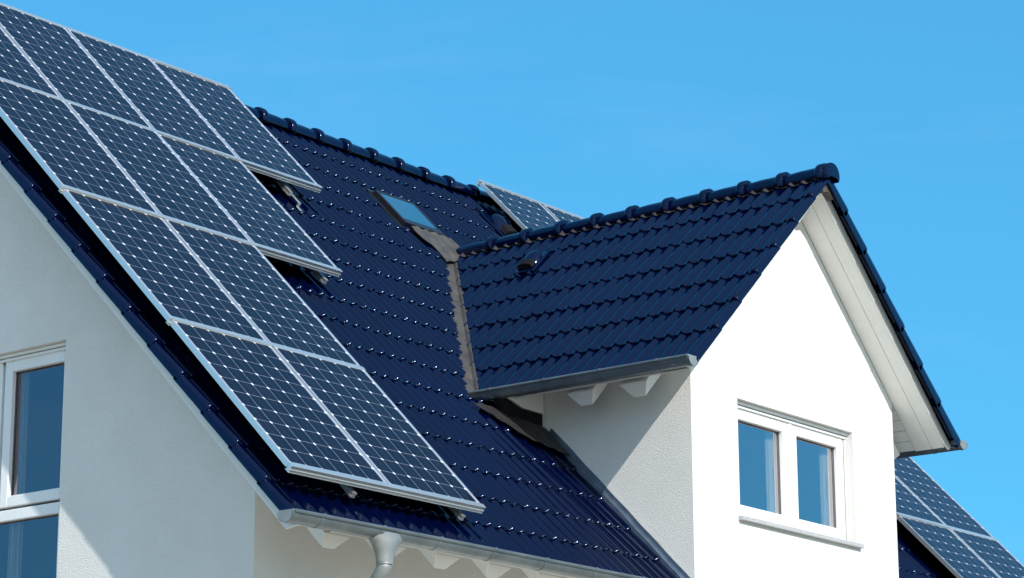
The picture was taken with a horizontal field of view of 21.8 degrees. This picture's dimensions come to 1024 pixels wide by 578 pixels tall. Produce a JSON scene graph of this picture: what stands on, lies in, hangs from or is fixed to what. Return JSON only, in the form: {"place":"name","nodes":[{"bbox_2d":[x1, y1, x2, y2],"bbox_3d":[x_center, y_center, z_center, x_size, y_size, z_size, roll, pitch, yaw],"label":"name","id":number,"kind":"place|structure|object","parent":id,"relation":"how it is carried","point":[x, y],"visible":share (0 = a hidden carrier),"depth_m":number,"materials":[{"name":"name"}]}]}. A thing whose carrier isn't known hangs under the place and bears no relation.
{"place":"outdoors","nodes":[
{"label":"outdoors","id":0,"kind":"place"},
{"bbox_2d":[0,0,1023,564],"label":"sky","id":1,"kind":"structure","parent":0,"point":[583,108],"materials":[{"name":"blue"}]},
{"label":"ground","id":2,"kind":"structure","parent":0,"visible":0},
{"bbox_2d":[0,104,966,577],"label":"house","id":3,"kind":"structure","parent":2,"relation":"on","point":[614,394],"depth_m":21.44,"materials":[{"name":"tile"}]},
{"bbox_2d":[7,371,31,577],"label":"curtain","id":4,"kind":"object","parent":3,"relation":"hanging from","point":[15,551],"visible":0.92,"depth_m":20.03,"materials":[{"name":"fabric"}]},
{"bbox_2d":[0,342,65,577],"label":"window","id":5,"kind":"structure","parent":3,"relation":"in","point":[11,365],"depth_m":19.97,"materials":[{"name":"white plastic"}]},
{"bbox_2d":[0,2,230,88],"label":"mounting rail","id":6,"kind":"object","parent":3,"relation":"attached to","point":[183,70],"visible":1,"depth_m":23.37,"materials":[{"name":"metal"}]},
{"bbox_2d":[271,177,292,195],"bbox_3d":[-2.358,-1.278,23.542,1.124,1.143,0.040,-11,-18,36],"label":"support rail","id":7,"kind":"object","parent":3,"relation":"attached to","point":[285,188],"visible":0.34,"depth_m":23.12,"materials":[{"name":"metal"}]},
{"bbox_2d":[0,77,321,192],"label":"mounting rail","id":8,"kind":"object","parent":7,"relation":"attached to","point":[278,175],"visible":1,"depth_m":22.68,"materials":[{"name":"metal"}]},
{"bbox_2d":[0,26,59,96],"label":"solar panel","id":9,"kind":"object","parent":8,"relation":"on","point":[17,66],"visible":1,"depth_m":21.15,"materials":[{"name":"glass"}]},
{"bbox_2d":[0,4,152,128],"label":"solar panel","id":10,"kind":"object","parent":8,"relation":"on","point":[63,62],"visible":1,"depth_m":21.94,"materials":[{"name":"glass"}]},
{"bbox_2d":[67,29,237,156],"bbox_3d":[-3.083,-1.659,22.736,1.002,1.594,0.041,18,-67,-50],"label":"solar panel","id":11,"kind":"object","parent":8,"relation":"on","point":[152,94],"visible":1,"depth_m":22.73,"materials":[{"name":"glass"}]},
{"bbox_2d":[152,60,316,183],"bbox_3d":[-2.462,-1.457,23.510,1.002,1.594,0.040,18,-68,-50],"label":"solar panel","id":12,"kind":"object","parent":8,"relation":"on","point":[240,129],"visible":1,"depth_m":23.50,"materials":[{"name":"glass"}]},
{"bbox_2d":[291,194,301,210],"bbox_3d":[-1.898,-0.775,23.146,0.179,0.237,0.036,-11,-18,36],"label":"roof hook","id":13,"kind":"object","parent":3,"relation":"attached to","point":[297,200],"visible":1,"depth_m":23.10,"materials":[{"name":"metal"}]},
{"bbox_2d":[309,268,328,283],"bbox_3d":[-2.386,-0.969,22.488,2.235,2.276,0.040,-11,-18,36],"label":"support rail","id":14,"kind":"object","parent":3,"relation":"attached to","point":[321,277],"visible":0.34,"depth_m":21.58,"materials":[{"name":"metal"}]},
{"bbox_2d":[58,184,342,276],"bbox_3d":[-2.341,-0.429,20.500,0.071,0.071,3.042,-11,-18,36],"label":"mounting rail","id":15,"kind":"object","parent":14,"relation":"attached to","point":[299,260],"visible":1,"depth_m":20.96,"materials":[{"name":"metal"}]},
{"bbox_2d":[0,80,159,213],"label":"solar panel","id":16,"kind":"object","parent":15,"relation":"on","point":[61,143],"visible":1,"depth_m":20.16,"materials":[{"name":"glass"}]},
{"bbox_2d":[66,102,251,241],"bbox_3d":[-2.797,-0.911,20.986,1.002,1.594,0.042,18,-67,-50],"label":"solar panel","id":17,"kind":"object","parent":15,"relation":"on","point":[159,173],"visible":1,"depth_m":20.97,"materials":[{"name":"glass"}]},
{"bbox_2d":[158,133,336,267],"bbox_3d":[-2.177,-0.708,21.760,1.002,1.594,0.040,18,-68,-50],"label":"solar panel","id":18,"kind":"object","parent":15,"relation":"on","point":[248,202],"visible":1,"depth_m":21.75,"materials":[{"name":"glass"}]},
{"bbox_2d":[339,484,356,497],"bbox_3d":[-2.845,-0.462,19.825,4.518,4.601,0.040,-11,-18,36],"label":"support rail","id":19,"kind":"object","parent":3,"relation":"attached to","point":[350,491],"visible":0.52,"depth_m":17.93,"materials":[{"name":"metal"}]},
{"bbox_2d":[166,316,365,370],"bbox_3d":[-1.744,0.419,19.136,0.071,0.071,2.030,-11,-18,36],"label":"mounting rail","id":20,"kind":"object","parent":19,"relation":"attached to","point":[257,340],"visible":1,"depth_m":19.03,"materials":[{"name":"metal"}]},
{"bbox_2d":[61,188,267,341],"bbox_3d":[-2.515,-0.159,19.237,1.002,1.594,0.040,18,-68,-50],"label":"solar panel","id":21,"kind":"object","parent":20,"relation":"on","point":[163,266],"visible":1,"depth_m":19.19,"materials":[{"name":"glass"}]},
{"bbox_2d":[164,218,359,365],"bbox_3d":[-1.891,0.039,20.009,1.002,1.594,0.040,18,-68,-50],"label":"solar panel","id":22,"kind":"object","parent":20,"relation":"on","point":[271,304],"visible":1,"depth_m":19.99,"materials":[{"name":"glass"}]},
{"bbox_2d":[366,189,459,261],"bbox_3d":[-0.850,-0.549,24.977,0.789,0.784,0.745,-11,-18,36],"label":"roof window","id":23,"kind":"structure","parent":3,"relation":"in","point":[404,212],"depth_m":24.92,"materials":[{"name":"blue glass"}]},
{"bbox_2d":[448,507,465,520],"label":"support rail","id":24,"kind":"object","parent":3,"relation":"attached to","point":[459,514],"visible":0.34,"depth_m":18.82,"materials":[{"name":"metal"}]},
{"bbox_2d":[285,462,485,513],"bbox_3d":[-0.835,1.366,18.158,0.071,0.071,2.030,-11,-18,36],"label":"mounting rail","id":25,"kind":"object","parent":24,"relation":"attached to","point":[365,483],"visible":1,"depth_m":18.08,"materials":[{"name":"metal"}]},
{"bbox_2d":[170,320,386,482],"bbox_3d":[-1.605,0.787,18.259,1.002,1.594,0.041,18,-67,-50],"label":"solar panel","id":26,"kind":"object","parent":25,"relation":"attached to","point":[282,409],"visible":1,"depth_m":18.21,"materials":[{"name":"glass"}]},
{"bbox_2d":[273,346,479,502],"bbox_3d":[-0.980,0.985,19.030,1.002,1.594,0.040,18,-67,-50],"label":"solar panel","id":27,"kind":"object","parent":25,"relation":"on","point":[390,442],"visible":1,"depth_m":19.01,"materials":[{"name":"glass"}]},
{"bbox_2d":[475,179,583,218],"bbox_3d":[0.289,-0.885,27.919,0.071,0.071,2.075,-11,-18,36],"label":"mounting rail","id":28,"kind":"object","parent":3,"relation":"attached to","point":[478,182],"visible":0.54,"depth_m":27.67,"materials":[{"name":"metal"}]},
{"bbox_2d":[480,182,557,229],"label":"solar panel","id":29,"kind":"object","parent":28,"relation":"attached to","point":[522,212],"visible":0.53,"depth_m":27.17,"materials":[{"name":"glass"}]},
{"bbox_2d":[543,205,581,221],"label":"solar panel","id":30,"kind":"object","parent":28,"relation":"attached to","point":[558,215],"visible":0.21,"depth_m":28.01,"materials":[{"name":"glass"}]},
{"bbox_2d":[763,429,777,513],"bbox_3d":[2.173,1.542,22.213,0.045,0.940,0.190,-11,-18,36],"label":"curtain","id":31,"kind":"object","parent":3,"relation":"hanging from","point":[770,467],"visible":0.7,"depth_m":22.19,"materials":[{"name":"fabric"}]},
{"bbox_2d":[737,401,863,548],"bbox_3d":[2.348,1.565,22.224,0.215,1.006,1.893,-11,-18,36],"label":"window frame","id":32,"kind":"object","parent":3,"relation":"in","point":[787,429],"depth_m":22.27,"materials":[{"name":"white plastic"}]},
{"bbox_2d":[817,445,832,526],"bbox_3d":[2.721,1.717,22.892,0.046,0.940,0.249,-11,-18,36],"label":"curtain","id":33,"kind":"object","parent":3,"relation":"hanging from","point":[824,482],"visible":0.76,"depth_m":22.85,"materials":[{"name":"fabric"}]},
{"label":"support rail","id":34,"kind":"object","parent":3,"relation":"attached to","visible":0},
{"bbox_2d":[896,512,997,540],"bbox_3d":[4.351,2.400,26.598,0.071,0.071,2.037,-11,-18,36],"label":"mounting rail","id":35,"kind":"object","parent":34,"relation":"attached to","point":[928,521],"visible":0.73,"depth_m":26.46,"materials":[{"name":"metal"}]},
{"bbox_2d":[895,477,944,524],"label":"solar panel","id":36,"kind":"object","parent":35,"relation":"on","point":[909,502],"visible":0.29,"depth_m":26.55,"materials":[{"name":"glass"}]},
{"bbox_2d":[894,457,992,536],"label":"solar panel","id":37,"kind":"object","parent":35,"relation":"on","point":[928,491],"visible":0.55,"depth_m":27.36,"materials":[{"name":"glass"}]},
{"bbox_2d":[896,515,999,577],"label":"solar panel","id":38,"kind":"object","parent":35,"relation":"attached to","point":[952,552],"visible":1,"depth_m":25.86,"materials":[{"name":"glass"}]},
{"bbox_2d":[950,528,1023,577],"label":"solar panel","id":39,"kind":"object","parent":35,"relation":"attached to","point":[999,559],"visible":1,"depth_m":26.71,"materials":[{"name":"glass"}]}
]}

